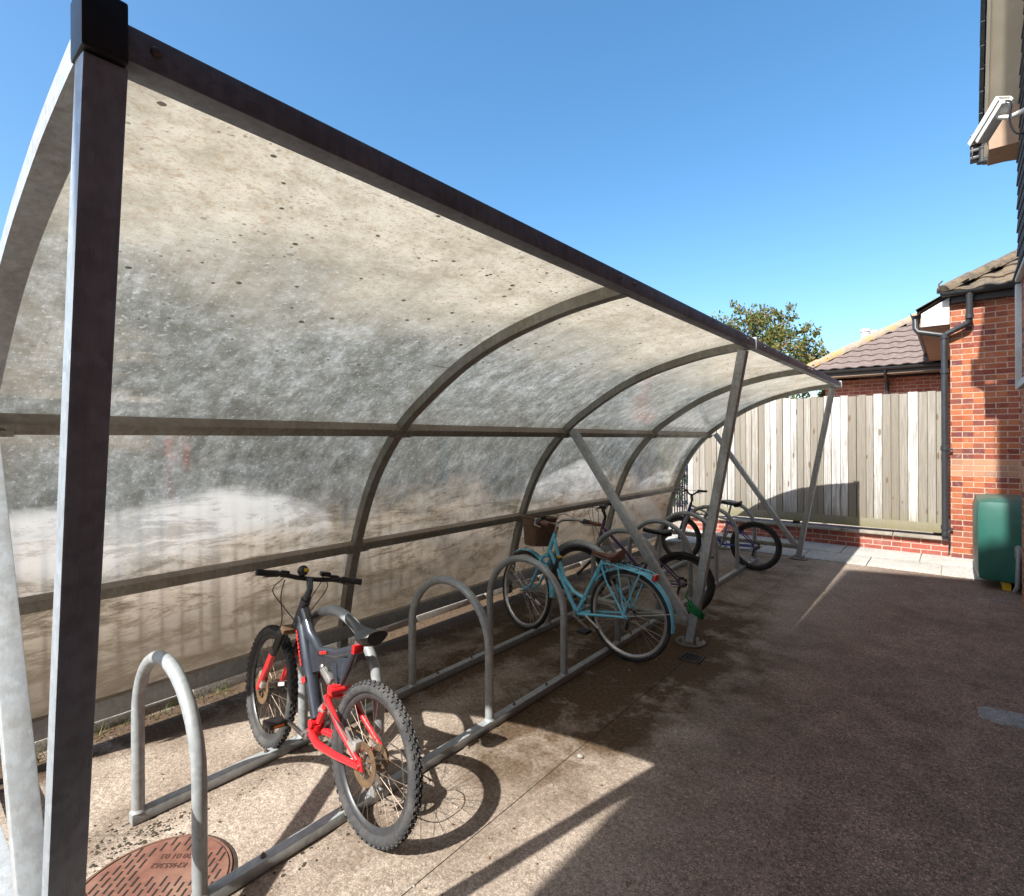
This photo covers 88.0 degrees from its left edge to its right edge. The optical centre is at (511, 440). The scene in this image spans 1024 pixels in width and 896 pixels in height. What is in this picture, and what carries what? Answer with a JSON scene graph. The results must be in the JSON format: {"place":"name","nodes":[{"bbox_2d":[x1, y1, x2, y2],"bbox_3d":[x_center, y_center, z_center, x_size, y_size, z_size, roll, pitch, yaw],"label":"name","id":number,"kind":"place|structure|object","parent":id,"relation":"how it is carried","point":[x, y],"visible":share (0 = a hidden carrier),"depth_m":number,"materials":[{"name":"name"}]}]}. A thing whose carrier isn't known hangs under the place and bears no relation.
{"place":"outdoors","nodes":[
{"label":"outdoors","id":0,"kind":"place"},
{"bbox_2d":[0,541,804,895],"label":"concrete path","id":1,"kind":"structure","parent":0,"point":[480,787],"depth_m":2.83,"materials":[{"name":"beige concrete"}]},
{"bbox_2d":[85,834,237,895],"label":"manhole cover","id":2,"kind":"object","parent":1,"relation":"on","point":[162,867],"visible":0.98,"depth_m":2.00,"materials":[{"name":"metal"}]},
{"bbox_2d":[245,565,422,849],"bbox_3d":[-0.920,1.141,2.556,1.629,0.997,0.511,0,-6,43],"label":"mountain bike","id":3,"kind":"object","parent":1,"relation":"on","point":[334,666],"visible":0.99,"depth_m":2.38,"materials":[{"name":"rubber"}]},
{"bbox_2d":[36,551,633,762],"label":"grass","id":4,"kind":"structure","parent":1,"relation":"on","point":[171,707],"depth_m":3.17,"materials":[{"name":"green plant"}]},
{"bbox_2d":[2,548,815,895],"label":"moss","id":5,"kind":"object","parent":1,"relation":"on","point":[288,774],"visible":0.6,"depth_m":2.25,"materials":[{"name":"green plant"}]},
{"bbox_2d":[0,0,841,895],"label":"bike shelter","id":6,"kind":"object","parent":1,"relation":"on","point":[246,330],"visible":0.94,"depth_m":2.47,"materials":[{"name":"metal"}]},
{"bbox_2d":[685,590,704,619],"bbox_3d":[1.462,1.307,4.223,0.132,0.234,0.121,0,0,40],"label":"rope","id":7,"kind":"object","parent":6,"relation":"attached to","point":[699,614],"visible":0.99,"depth_m":4.18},
{"bbox_2d":[129,500,757,895],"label":"bike rack","id":8,"kind":"object","parent":1,"relation":"on","point":[199,787],"visible":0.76,"depth_m":2.68,"materials":[{"name":"metal"}]},
{"bbox_2d":[37,542,920,888],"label":"leaf litter","id":9,"kind":"object","parent":1,"relation":"on","point":[525,714],"visible":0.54,"depth_m":3.06,"materials":[{"name":"brown plant"}]},
{"bbox_2d":[129,577,1019,887],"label":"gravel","id":10,"kind":"structure","parent":1,"relation":"on","point":[665,735],"depth_m":2.71,"materials":[{"name":"stone"}]},
{"bbox_2d":[502,514,674,661],"bbox_3d":[0.477,1.115,4.216,1.690,1.019,0.602,0,-1,41],"label":"town bike","id":11,"kind":"object","parent":1,"relation":"on","point":[540,530],"visible":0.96,"depth_m":4.09,"materials":[{"name":"metal"}]},
{"bbox_2d":[402,560,805,895],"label":"joint strip","id":12,"kind":"object","parent":1,"relation":"on","point":[565,759],"visible":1,"depth_m":2.60,"materials":[{"name":"grey concrete"}]},
{"bbox_2d":[551,502,714,614],"bbox_3d":[1.132,1.125,5.161,1.579,1.004,0.524,0,-2,23],"label":"purple bike","id":13,"kind":"object","parent":1,"relation":"on","point":[681,582],"visible":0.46,"depth_m":5.05,"materials":[{"name":"metal"}]},
{"bbox_2d":[678,652,704,664],"bbox_3d":[1.334,1.617,3.939,0.150,0.014,0.150,0,0,40],"label":"drain grate","id":14,"kind":"object","parent":1,"relation":"on","point":[692,658],"visible":1,"depth_m":3.94,"materials":[{"name":"metal"}]},
{"bbox_2d":[661,489,781,570],"bbox_3d":[2.697,1.126,6.965,1.494,0.990,0.530,0,0,24],"label":"blue bike","id":15,"kind":"object","parent":1,"relation":"on","point":[773,561],"visible":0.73,"depth_m":6.75,"materials":[{"name":"rubber"}]},
{"bbox_2d":[0,0,1017,398],"label":"sky","id":16,"kind":"structure","parent":0,"point":[814,155],"materials":[{"name":"blue"}]},
{"bbox_2d":[403,559,1023,895],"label":"road","id":17,"kind":"structure","parent":0,"point":[650,808],"depth_m":2.61,"materials":[{"name":"grey asphalt"}]},
{"bbox_2d":[970,0,1023,607],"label":"gabled building","id":18,"kind":"structure","parent":17,"relation":"on","point":[1001,70],"depth_m":5.02,"materials":[{"name":"beige paint"}]},
{"bbox_2d":[967,96,1023,145],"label":"security camera","id":19,"kind":"object","parent":18,"relation":"attached to","point":[995,115],"visible":1,"depth_m":4.03,"materials":[{"name":"white plastic"}]},
{"bbox_2d":[972,494,1021,592],"bbox_3d":[5.800,1.106,5.705,1.260,1.002,1.059,0,0,40],"label":"oil tank","id":20,"kind":"object","parent":17,"relation":"on","point":[997,537],"visible":0.94,"depth_m":5.65,"materials":[{"name":"green plastic"}]},
{"bbox_2d":[978,706,1023,729],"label":"ground cover","id":21,"kind":"object","parent":17,"relation":"on","point":[1006,717],"visible":1,"depth_m":3.09,"materials":[{"name":"grey metal"}]},
{"bbox_2d":[673,471,950,574],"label":"ground","id":22,"kind":"structure","parent":0,"point":[677,523],"depth_m":10.19,"materials":[{"name":"concrete"}]},
{"bbox_2d":[0,536,656,765],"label":"kerb","id":23,"kind":"structure","parent":22,"relation":"on","point":[40,745],"depth_m":3.54,"materials":[{"name":"concrete"}]},
{"bbox_2d":[673,474,685,506],"bbox_3d":[4.195,0.795,12.980,2.075,2.134,1.246,0,0,11],"label":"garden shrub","id":24,"kind":"object","parent":22,"relation":"on","point":[680,493],"visible":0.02,"depth_m":12.95,"materials":[{"name":"green plant"}]},
{"bbox_2d":[671,466,698,515],"bbox_3d":[0.269,1.045,7.056,0.050,1.160,13.300,0,0,40],"label":"metal railing","id":25,"kind":"object","parent":22,"relation":"on","point":[686,470],"depth_m":11.07,"materials":[{"name":"grey metal"}]},
{"bbox_2d":[711,299,858,399],"bbox_3d":[7.256,-1.280,15.338,5.051,5.771,3.088,0,0,40],"label":"garden tree","id":26,"kind":"object","parent":22,"relation":"on","point":[775,336],"visible":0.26,"depth_m":14.86,"materials":[{"name":"green plant"}]},
{"bbox_2d":[686,514,948,555],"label":"wall","id":27,"kind":"structure","parent":22,"relation":"on","point":[921,543],"depth_m":7.97,"materials":[{"name":"red brick"}]},
{"bbox_2d":[687,391,941,534],"bbox_3d":[4.645,0.322,8.554,3.649,2.023,0.192,0,0,40],"label":"wooden fence","id":28,"kind":"object","parent":27,"relation":"on","point":[880,465],"visible":0.68,"depth_m":8.11,"materials":[{"name":"brown wood"}]},
{"bbox_2d":[910,249,1021,558],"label":"brick outbuilding","id":29,"kind":"structure","parent":22,"relation":"on","point":[969,316],"depth_m":7.11,"materials":[{"name":"brick"}]},
{"bbox_2d":[666,527,1020,584],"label":"pavement","id":30,"kind":"structure","parent":0,"point":[912,562],"depth_m":7.22,"materials":[{"name":"grey concrete"}]},
{"bbox_2d":[807,312,950,517],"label":"brick house","id":31,"kind":"structure","parent":0,"point":[892,359],"depth_m":11.65,"materials":[{"name":"brown tile"}]}
]}

